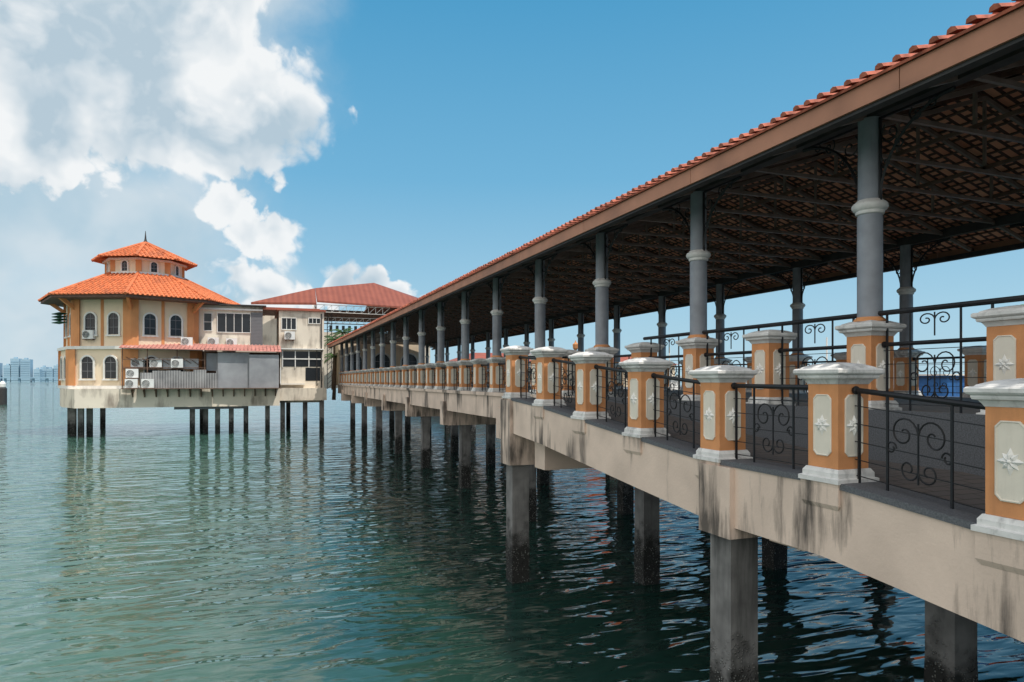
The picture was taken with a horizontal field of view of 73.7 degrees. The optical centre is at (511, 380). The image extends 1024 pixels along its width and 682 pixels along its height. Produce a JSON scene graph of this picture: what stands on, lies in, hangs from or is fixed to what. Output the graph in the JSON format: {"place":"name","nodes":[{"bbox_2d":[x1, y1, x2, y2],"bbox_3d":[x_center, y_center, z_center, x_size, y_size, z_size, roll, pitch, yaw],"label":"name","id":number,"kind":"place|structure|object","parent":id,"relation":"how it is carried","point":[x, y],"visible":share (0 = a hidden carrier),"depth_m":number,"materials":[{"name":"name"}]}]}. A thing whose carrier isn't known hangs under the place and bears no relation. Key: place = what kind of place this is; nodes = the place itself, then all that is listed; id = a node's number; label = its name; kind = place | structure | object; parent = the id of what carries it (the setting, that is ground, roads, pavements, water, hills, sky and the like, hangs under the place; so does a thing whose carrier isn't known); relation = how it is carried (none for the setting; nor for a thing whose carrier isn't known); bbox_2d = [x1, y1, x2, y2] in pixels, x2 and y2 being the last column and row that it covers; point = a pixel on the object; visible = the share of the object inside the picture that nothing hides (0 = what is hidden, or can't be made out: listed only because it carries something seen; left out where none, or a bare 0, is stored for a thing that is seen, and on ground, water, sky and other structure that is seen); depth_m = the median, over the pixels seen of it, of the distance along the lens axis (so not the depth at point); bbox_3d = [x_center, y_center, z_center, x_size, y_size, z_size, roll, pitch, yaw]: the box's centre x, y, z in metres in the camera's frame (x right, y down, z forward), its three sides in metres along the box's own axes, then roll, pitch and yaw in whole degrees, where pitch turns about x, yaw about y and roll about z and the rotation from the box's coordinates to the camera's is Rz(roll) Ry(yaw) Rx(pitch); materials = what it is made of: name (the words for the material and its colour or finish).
{"place":"outdoors","nodes":[
{"label":"outdoors","id":0,"kind":"place"},
{"bbox_2d":[10,357,19,381],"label":"tower block","id":1,"kind":"structure","parent":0,"point":[15,366],"depth_m":1804.13,"materials":[{"name":"glass"}]},
{"bbox_2d":[20,358,32,381],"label":"tower block","id":2,"kind":"structure","parent":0,"point":[26,367],"depth_m":1804.79,"materials":[{"name":"concrete"}]},
{"bbox_2d":[0,381,1023,681],"bbox_3d":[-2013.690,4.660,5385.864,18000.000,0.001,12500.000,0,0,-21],"label":"water","id":3,"kind":"structure","parent":0,"point":[152,545],"depth_m":16.29,"materials":[{"name":"teal liquid"}]},
{"bbox_2d":[70,408,76,435],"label":"support pile","id":4,"kind":"object","parent":3,"relation":"in","point":[73,421],"depth_m":56.65,"materials":[{"name":"concrete"}]},
{"bbox_2d":[77,408,83,437],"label":"support pile","id":5,"kind":"object","parent":3,"relation":"in","point":[80,422],"depth_m":55.35,"materials":[{"name":"concrete"}]},
{"bbox_2d":[86,408,92,436],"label":"support pile","id":6,"kind":"object","parent":3,"relation":"in","point":[89,422],"depth_m":56.09,"materials":[{"name":"concrete"}]},
{"bbox_2d":[190,409,194,433],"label":"support pile","id":7,"kind":"object","parent":3,"relation":"in","point":[192,421],"depth_m":58.70,"materials":[{"name":"concrete"}]},
{"bbox_2d":[60,388,326,409],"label":"building platform","id":8,"kind":"structure","parent":7,"relation":"on","point":[178,399],"depth_m":57.51,"materials":[{"name":"beige concrete"}]},
{"bbox_2d":[38,231,238,388],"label":"pavilion building","id":9,"kind":"structure","parent":8,"relation":"on","point":[145,292],"depth_m":56.89,"materials":[{"name":"orange paint"}]},
{"bbox_2d":[78,355,95,379],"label":"window","id":10,"kind":"structure","parent":9,"relation":"in","point":[87,362],"depth_m":56.04,"materials":[{"name":"grey glass"}]},
{"bbox_2d":[83,311,97,335],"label":"window","id":11,"kind":"structure","parent":9,"relation":"in","point":[90,320],"depth_m":56.41,"materials":[{"name":"grey glass"}]},
{"bbox_2d":[102,355,118,379],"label":"window","id":12,"kind":"structure","parent":9,"relation":"in","point":[110,362],"depth_m":55.90,"materials":[{"name":"grey glass"}]},
{"bbox_2d":[105,311,120,335],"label":"window","id":13,"kind":"structure","parent":9,"relation":"in","point":[113,318],"depth_m":56.27,"materials":[{"name":"grey glass"}]},
{"bbox_2d":[142,312,158,336],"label":"window","id":14,"kind":"structure","parent":9,"relation":"in","point":[149,320],"depth_m":57.10,"materials":[{"name":"grey glass"}]},
{"bbox_2d":[168,314,182,337],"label":"window","id":15,"kind":"structure","parent":9,"relation":"in","point":[175,321],"depth_m":58.43,"materials":[{"name":"grey glass"}]},
{"bbox_2d":[119,343,281,388],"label":"plant enclosure","id":16,"kind":"object","parent":8,"relation":"on","point":[239,370],"visible":0.91,"depth_m":58.09,"materials":[{"name":"metal"}]},
{"bbox_2d":[199,304,319,351],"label":"annex building","id":17,"kind":"structure","parent":8,"relation":"on","point":[243,324],"depth_m":61.11,"materials":[{"name":"paint"}]},
{"bbox_2d":[217,312,250,332],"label":"window","id":18,"kind":"structure","parent":17,"relation":"in","point":[226,322],"depth_m":61.11,"materials":[{"name":"grey glass"}]},
{"bbox_2d":[274,309,325,402],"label":"service building","id":19,"kind":"structure","parent":8,"relation":"on","point":[301,363],"depth_m":62.73,"materials":[{"name":"white paint"}]},
{"bbox_2d":[281,317,296,329],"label":"window","id":20,"kind":"structure","parent":19,"relation":"in","point":[286,323],"depth_m":62.27,"materials":[{"name":"white glass"}]},
{"bbox_2d":[251,283,429,388],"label":"building","id":21,"kind":"structure","parent":8,"relation":"on","point":[377,300],"depth_m":79.26,"materials":[{"name":"tile"}]},
{"bbox_2d":[361,403,366,435],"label":"support pile","id":22,"kind":"object","parent":3,"relation":"in","point":[364,423],"visible":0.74,"depth_m":56.91,"materials":[{"name":"concrete"}]},
{"bbox_2d":[376,406,382,443],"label":"support pile","id":23,"kind":"object","parent":3,"relation":"in","point":[379,434],"visible":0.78,"depth_m":50.02,"materials":[{"name":"concrete"}]},
{"bbox_2d":[395,411,402,453],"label":"support pile","id":24,"kind":"object","parent":3,"relation":"in","point":[398,435],"visible":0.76,"depth_m":43.14,"materials":[{"name":"concrete"}]},
{"bbox_2d":[421,416,429,467],"bbox_3d":[-4.620,6.280,36.429,0.430,8.760,0.430,0,0,-21],"label":"support pile","id":25,"kind":"object","parent":3,"relation":"in","point":[425,441],"visible":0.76,"depth_m":36.24,"materials":[{"name":"concrete"}]},
{"bbox_2d":[450,425,458,451],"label":"support pile","id":26,"kind":"object","parent":3,"relation":"in","point":[454,441],"visible":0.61,"depth_m":44.42,"materials":[{"name":"concrete"}]},
{"bbox_2d":[459,425,470,488],"bbox_3d":[-2.043,6.280,29.535,0.430,8.760,0.430,0,0,-21],"label":"support pile","id":27,"kind":"object","parent":3,"relation":"in","point":[464,456],"visible":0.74,"depth_m":29.35,"materials":[{"name":"concrete"}]},
{"bbox_2d":[486,424,495,464],"bbox_3d":[-1.183,6.280,37.714,0.430,8.760,0.430,0,0,-21],"label":"support pile","id":28,"kind":"object","parent":3,"relation":"in","point":[490,445],"visible":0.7,"depth_m":37.54,"materials":[{"name":"concrete"}]},
{"bbox_2d":[506,465,529,583],"bbox_3d":[0.130,6.280,15.892,0.430,8.760,0.430,0,0,-21],"label":"support pile","id":29,"kind":"object","parent":3,"relation":"in","point":[517,526],"visible":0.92,"depth_m":15.71,"materials":[{"name":"concrete"}]},
{"bbox_2d":[529,465,536,521],"bbox_3d":[0.535,6.280,22.641,0.430,8.760,0.430,0,0,-21],"label":"support pile","id":30,"kind":"object","parent":3,"relation":"in","point":[532,494],"visible":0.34,"depth_m":22.47,"materials":[{"name":"concrete"}]},
{"bbox_2d":[537,468,548,483],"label":"support pile","id":31,"kind":"object","parent":3,"relation":"in","point":[542,476],"visible":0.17,"depth_m":30.64,"materials":[{"name":"concrete"}]},
{"bbox_2d":[617,479,633,514],"bbox_3d":[3.972,6.280,23.926,0.430,8.760,0.430,0,0,-21],"label":"support pile","id":32,"kind":"object","parent":3,"relation":"in","point":[625,498],"visible":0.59,"depth_m":23.75,"materials":[{"name":"concrete"}]},
{"bbox_2d":[634,487,659,585],"bbox_3d":[3.112,6.280,15.747,0.430,8.760,0.430,0,0,-21],"label":"support pile","id":33,"kind":"object","parent":3,"relation":"in","point":[646,554],"visible":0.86,"depth_m":15.57,"materials":[{"name":"concrete"}]},
{"bbox_2d":[709,533,758,681],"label":"support pile","id":34,"kind":"object","parent":3,"relation":"in","point":[734,610],"visible":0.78,"depth_m":8.52,"materials":[{"name":"concrete"}]},
{"bbox_2d":[762,537,787,569],"bbox_3d":[6.550,6.280,17.032,0.430,8.760,0.430,0,0,-21],"label":"support pile","id":35,"kind":"object","parent":3,"relation":"in","point":[774,555],"visible":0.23,"depth_m":16.86,"materials":[{"name":"concrete"}]},
{"bbox_2d":[919,374,964,396],"bbox_3d":[23.210,1.110,36.436,12.000,7.500,3.060,0,0,-16],"label":"moored boat","id":36,"kind":"object","parent":3,"relation":"on","point":[939,381],"visible":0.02,"depth_m":35.61,"materials":[{"name":"blue metal"}]},
{"bbox_2d":[924,600,977,681],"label":"support pile","id":37,"kind":"object","parent":3,"relation":"in","point":[950,646],"visible":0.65,"depth_m":8.70,"materials":[{"name":"concrete"}]},
{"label":"support pile","id":38,"kind":"object","parent":3,"relation":"in","visible":0},
{"bbox_2d":[337,384,1023,641],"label":"pier","id":39,"kind":"structure","parent":38,"relation":"on","point":[920,545],"depth_m":8.08,"materials":[{"name":"beige concrete"}]},
{"bbox_2d":[335,341,418,384],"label":"entrance hall","id":40,"kind":"structure","parent":39,"relation":"on","point":[413,354],"depth_m":69.25,"materials":[{"name":"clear glass"}]},
{"bbox_2d":[324,353,336,399],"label":"palm tree","id":41,"kind":"object","parent":40,"relation":"attached to","point":[334,378],"visible":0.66,"depth_m":68.99,"materials":[{"name":"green plant"}]},
{"bbox_2d":[377,368,383,389],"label":"balustrade pillar","id":42,"kind":"structure","parent":39,"relation":"on","point":[381,377],"depth_m":44.90,"materials":[{"name":"paint"}]},
{"bbox_2d":[379,326,385,367],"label":"roof column","id":43,"kind":"structure","parent":42,"relation":"on","point":[382,344],"depth_m":44.99,"materials":[{"name":"grey paint"}]},
{"bbox_2d":[387,367,394,390],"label":"balustrade pillar","id":44,"kind":"structure","parent":39,"relation":"on","point":[391,376],"depth_m":41.30,"materials":[{"name":"paint"}]},
{"bbox_2d":[389,321,396,366],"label":"roof column","id":45,"kind":"structure","parent":44,"relation":"on","point":[393,341],"depth_m":41.40,"materials":[{"name":"grey metal"}]},
{"bbox_2d":[400,366,408,391],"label":"balustrade pillar","id":46,"kind":"structure","parent":39,"relation":"on","point":[404,377],"depth_m":37.72,"materials":[{"name":"paint"}]},
{"bbox_2d":[401,315,410,365],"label":"roof column","id":47,"kind":"structure","parent":46,"relation":"on","point":[405,337],"depth_m":37.81,"materials":[{"name":"grey paint"}]},
{"bbox_2d":[415,364,425,392],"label":"balustrade pillar","id":48,"kind":"structure","parent":39,"relation":"on","point":[420,376],"depth_m":34.14,"materials":[{"name":"paint"}]},
{"bbox_2d":[417,308,427,363],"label":"roof column","id":49,"kind":"structure","parent":48,"relation":"on","point":[421,333],"depth_m":34.22,"materials":[{"name":"grey paint"}]},
{"bbox_2d":[423,363,435,393],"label":"balustrade pillar","id":50,"kind":"structure","parent":39,"relation":"on","point":[430,382],"depth_m":32.35,"materials":[{"name":"paint"}]},
{"bbox_2d":[433,362,446,393],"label":"balustrade pillar","id":51,"kind":"structure","parent":39,"relation":"on","point":[438,365],"depth_m":30.55,"materials":[{"name":"paint"}]},
{"bbox_2d":[434,300,447,362],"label":"roof column","id":52,"kind":"structure","parent":51,"relation":"on","point":[440,327],"depth_m":30.63,"materials":[{"name":"grey metal"}]},
{"bbox_2d":[444,361,458,394],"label":"balustrade pillar","id":53,"kind":"structure","parent":39,"relation":"on","point":[451,377],"depth_m":28.77,"materials":[{"name":"paint"}]},
{"bbox_2d":[456,360,471,395],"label":"balustrade pillar","id":54,"kind":"structure","parent":39,"relation":"on","point":[462,364],"depth_m":26.97,"materials":[{"name":"paint"}]},
{"bbox_2d":[457,288,474,359],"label":"roof column","id":55,"kind":"structure","parent":54,"relation":"on","point":[465,320],"depth_m":27.04,"materials":[{"name":"grey metal"}]},
{"bbox_2d":[470,358,488,397],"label":"balustrade pillar","id":56,"kind":"structure","parent":39,"relation":"on","point":[477,374],"depth_m":25.19,"materials":[{"name":"paint"}]},
{"bbox_2d":[486,357,505,398],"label":"balustrade pillar","id":57,"kind":"structure","parent":39,"relation":"on","point":[494,373],"depth_m":23.39,"materials":[{"name":"paint"}]},
{"bbox_2d":[486,274,509,356],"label":"roof column","id":58,"kind":"structure","parent":57,"relation":"on","point":[496,312],"depth_m":23.45,"materials":[{"name":"grey metal"}]},
{"bbox_2d":[500,345,533,399],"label":"balustrade pillar","id":59,"kind":"structure","parent":39,"relation":"on","point":[513,353],"depth_m":15.69,"materials":[{"name":"paint"}]},
{"bbox_2d":[518,355,535,398],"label":"railing","id":60,"kind":"object","parent":39,"relation":"on","point":[520,357],"visible":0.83,"depth_m":15.32,"materials":[{"name":"black metal"}]},
{"bbox_2d":[528,353,535,393],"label":"balustrade pillar","id":61,"kind":"structure","parent":39,"relation":"on","point":[533,361],"depth_m":19.93,"materials":[{"name":"paint"}]},
{"bbox_2d":[524,254,557,348],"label":"roof column","id":62,"kind":"structure","parent":61,"relation":"on","point":[539,299],"depth_m":19.86,"materials":[{"name":"grey paint"}]},
{"bbox_2d":[530,346,568,419],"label":"balustrade pillar","id":63,"kind":"structure","parent":39,"relation":"on","point":[544,356],"depth_m":13.94,"materials":[{"name":"paint"}]},
{"bbox_2d":[552,358,575,410],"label":"railing","id":64,"kind":"object","parent":39,"relation":"on","point":[554,360],"visible":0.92,"depth_m":13.47,"materials":[{"name":"black metal"}]},
{"bbox_2d":[562,350,580,395],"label":"balustrade pillar","id":65,"kind":"structure","parent":39,"relation":"on","point":[565,365],"depth_m":17.99,"materials":[{"name":"paint"}]},
{"bbox_2d":[568,351,613,434],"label":"balustrade pillar","id":66,"kind":"structure","parent":39,"relation":"on","point":[585,362],"depth_m":12.20,"materials":[{"name":"paint"}]},
{"bbox_2d":[585,347,618,396],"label":"balustrade pillar","id":67,"kind":"structure","parent":39,"relation":"on","point":[611,350],"depth_m":16.24,"materials":[{"name":"paint"}]},
{"bbox_2d":[579,224,627,346],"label":"roof column","id":68,"kind":"structure","parent":67,"relation":"on","point":[601,282],"depth_m":16.28,"materials":[{"name":"grey paint"}]},
{"bbox_2d":[594,364,627,427],"bbox_3d":[1.751,0.273,11.499,0.084,1.106,1.535,0,0,-21],"label":"railing","id":69,"kind":"object","parent":39,"relation":"on","point":[597,367],"visible":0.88,"depth_m":11.51,"materials":[{"name":"black metal"}]},
{"bbox_2d":[613,363,622,388],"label":"balustrade pillar","id":70,"kind":"structure","parent":39,"relation":"on","point":[617,381],"depth_m":32.01,"materials":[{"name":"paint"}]},
{"bbox_2d":[609,303,629,362],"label":"roof column","id":71,"kind":"structure","parent":70,"relation":"on","point":[616,330],"depth_m":32.08,"materials":[{"name":"grey paint"}]},
{"bbox_2d":[607,354,630,396],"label":"railing","id":72,"kind":"object","parent":39,"relation":"on","point":[626,355],"visible":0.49,"depth_m":15.74,"materials":[{"name":"black metal"}]},
{"bbox_2d":[625,342,663,397],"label":"balustrade pillar","id":73,"kind":"structure","parent":39,"relation":"on","point":[639,350],"depth_m":14.42,"materials":[{"name":"paint"}]},
{"bbox_2d":[619,357,673,454],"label":"balustrade pillar","id":74,"kind":"structure","parent":39,"relation":"on","point":[641,370],"depth_m":10.44,"materials":[{"name":"paint"}]},
{"bbox_2d":[643,332,689,395],"bbox_3d":[3.169,-0.267,13.726,0.084,1.314,1.915,0,0,-21],"label":"railing","id":75,"kind":"object","parent":39,"relation":"on","point":[659,337],"visible":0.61,"depth_m":13.73,"materials":[{"name":"black metal"}]},
{"bbox_2d":[664,368,668,386],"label":"balustrade pillar","id":76,"kind":"structure","parent":39,"relation":"on","point":[667,374],"depth_m":28.49,"materials":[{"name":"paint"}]},
{"bbox_2d":[646,293,678,359],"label":"roof column","id":77,"kind":"structure","parent":76,"relation":"on","point":[662,324],"depth_m":28.49,"materials":[{"name":"grey metal"}]},
{"bbox_2d":[651,373,699,447],"bbox_3d":[2.408,0.438,9.743,0.084,1.099,1.535,0,0,-21],"label":"railing","id":78,"kind":"object","parent":39,"relation":"on","point":[667,378],"visible":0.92,"depth_m":9.82,"materials":[{"name":"black metal"}]},
{"bbox_2d":[675,337,721,400],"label":"balustrade pillar","id":79,"kind":"structure","parent":39,"relation":"on","point":[694,351],"depth_m":12.66,"materials":[{"name":"paint"}]},
{"bbox_2d":[662,176,741,337],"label":"roof column","id":80,"kind":"structure","parent":79,"relation":"on","point":[698,255],"depth_m":12.69,"materials":[{"name":"grey metal"}]},
{"bbox_2d":[689,365,757,478],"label":"balustrade pillar","id":81,"kind":"structure","parent":39,"relation":"on","point":[717,419],"depth_m":8.68,"materials":[{"name":"paint"}]},
{"bbox_2d":[702,323,768,398],"bbox_3d":[3.839,-0.267,11.933,0.084,1.314,1.915,0,0,-21],"label":"railing","id":82,"kind":"object","parent":39,"relation":"on","point":[743,328],"visible":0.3,"depth_m":11.94,"materials":[{"name":"black metal"}]},
{"bbox_2d":[731,382,807,468],"bbox_3d":[3.064,0.524,7.986,0.084,0.990,1.535,0,0,-21],"label":"railing","id":83,"kind":"object","parent":39,"relation":"on","point":[735,386],"visible":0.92,"depth_m":8.01,"materials":[{"name":"black metal"}]},
{"bbox_2d":[742,329,796,405],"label":"balustrade pillar","id":84,"kind":"structure","parent":39,"relation":"on","point":[766,357],"depth_m":10.85,"materials":[{"name":"paint"}]},
{"bbox_2d":[789,355,812,392],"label":"balustrade pillar","id":85,"kind":"structure","parent":39,"relation":"on","point":[792,360],"depth_m":21.28,"materials":[{"name":"paint"}]},
{"bbox_2d":[770,263,827,354],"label":"roof column","id":86,"kind":"structure","parent":85,"relation":"on","point":[797,305],"depth_m":21.32,"materials":[{"name":"grey metal"}]},
{"bbox_2d":[769,313,856,405],"bbox_3d":[4.510,-0.267,10.139,0.084,1.314,1.915,0,0,-21],"label":"railing","id":87,"kind":"object","parent":39,"relation":"on","point":[781,350],"visible":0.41,"depth_m":10.28,"materials":[{"name":"black metal"}]},
{"bbox_2d":[793,362,884,510],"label":"balustrade pillar","id":88,"kind":"structure","parent":39,"relation":"on","point":[829,469],"depth_m":6.93,"materials":[{"name":"paint"}]},
{"bbox_2d":[835,320,906,410],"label":"balustrade pillar","id":89,"kind":"structure","parent":39,"relation":"on","point":[866,339],"depth_m":9.05,"materials":[{"name":"paint"}]},
{"bbox_2d":[802,86,955,321],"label":"roof column","id":90,"kind":"structure","parent":89,"relation":"on","point":[870,206],"depth_m":9.11,"materials":[{"name":"grey paint"}]},
{"bbox_2d":[327,0,1023,349],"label":"pier roof","id":91,"kind":"structure","parent":90,"relation":"on","point":[955,171],"depth_m":15.54,"materials":[{"name":"ceramic"}]},
{"bbox_2d":[894,350,924,395],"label":"balustrade pillar","id":92,"kind":"structure","parent":39,"relation":"on","point":[901,370],"depth_m":17.70,"materials":[{"name":"paint"}]},
{"bbox_2d":[883,237,949,349],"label":"roof column","id":93,"kind":"structure","parent":92,"relation":"on","point":[906,291],"depth_m":17.73,"materials":[{"name":"grey metal"}]},
{"bbox_2d":[852,386,984,510],"bbox_3d":[3.721,0.613,6.230,0.084,1.107,1.535,0,0,-21],"label":"railing","id":94,"kind":"object","parent":39,"relation":"on","point":[858,391],"visible":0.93,"depth_m":6.24,"materials":[{"name":"black metal"}]},
{"bbox_2d":[913,356,964,395],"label":"railing","id":95,"kind":"object","parent":39,"relation":"on","point":[928,358],"visible":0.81,"depth_m":16.98,"materials":[{"name":"black metal"}]},
{"bbox_2d":[878,296,1016,412],"bbox_3d":[5.181,-0.267,8.345,0.084,1.314,1.915,0,0,-21],"label":"railing","id":96,"kind":"object","parent":39,"relation":"on","point":[960,305],"visible":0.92,"depth_m":8.35,"materials":[{"name":"black metal"}]},
{"bbox_2d":[957,345,985,397],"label":"balustrade pillar","id":97,"kind":"structure","parent":39,"relation":"on","point":[974,356],"depth_m":15.95,"materials":[{"name":"paint"}]},
{"bbox_2d":[963,378,1023,574],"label":"balustrade pillar","id":98,"kind":"structure","parent":39,"relation":"on","point":[998,528],"depth_m":5.32,"materials":[{"name":"paint"}]},
{"bbox_2d":[971,305,1023,414],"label":"balustrade pillar","id":99,"kind":"structure","parent":39,"relation":"on","point":[1004,325],"depth_m":7.37,"materials":[{"name":"paint"}]},
{"bbox_3d":[3.611,-0.053,35.802,0.610,1.526,0.610,0,0,-20],"label":"balustrade pillar","id":100,"kind":"object","parent":39,"relation":"on","visible":0},
{"bbox_2d":[571,311,591,351],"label":"roof column","id":101,"kind":"structure","parent":100,"relation":"on","point":[580,334],"depth_m":35.67,"materials":[{"name":"grey paint"}]},
{"bbox_3d":[2.269,-0.053,39.389,0.610,1.526,0.610,0,0,-20],"label":"balustrade pillar","id":102,"kind":"object","parent":39,"relation":"on","visible":0},
{"bbox_2d":[545,318,559,346],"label":"roof column","id":103,"kind":"structure","parent":102,"relation":"on","point":[551,339],"depth_m":39.25,"materials":[{"name":"grey metal"}]},
{"bbox_2d":[0,0,1023,377],"label":"sky","id":104,"kind":"structure","parent":0,"point":[274,148],"materials":[{"name":"blue"}]},
{"bbox_2d":[714,358,731,365],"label":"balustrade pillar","id":105,"kind":"structure","parent":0,"point":[721,361],"depth_m":24.82,"materials":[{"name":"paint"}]},
{"bbox_2d":[707,280,741,358],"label":"roof column","id":106,"kind":"structure","parent":105,"relation":"on","point":[720,316],"depth_m":24.90,"materials":[{"name":"grey metal"}]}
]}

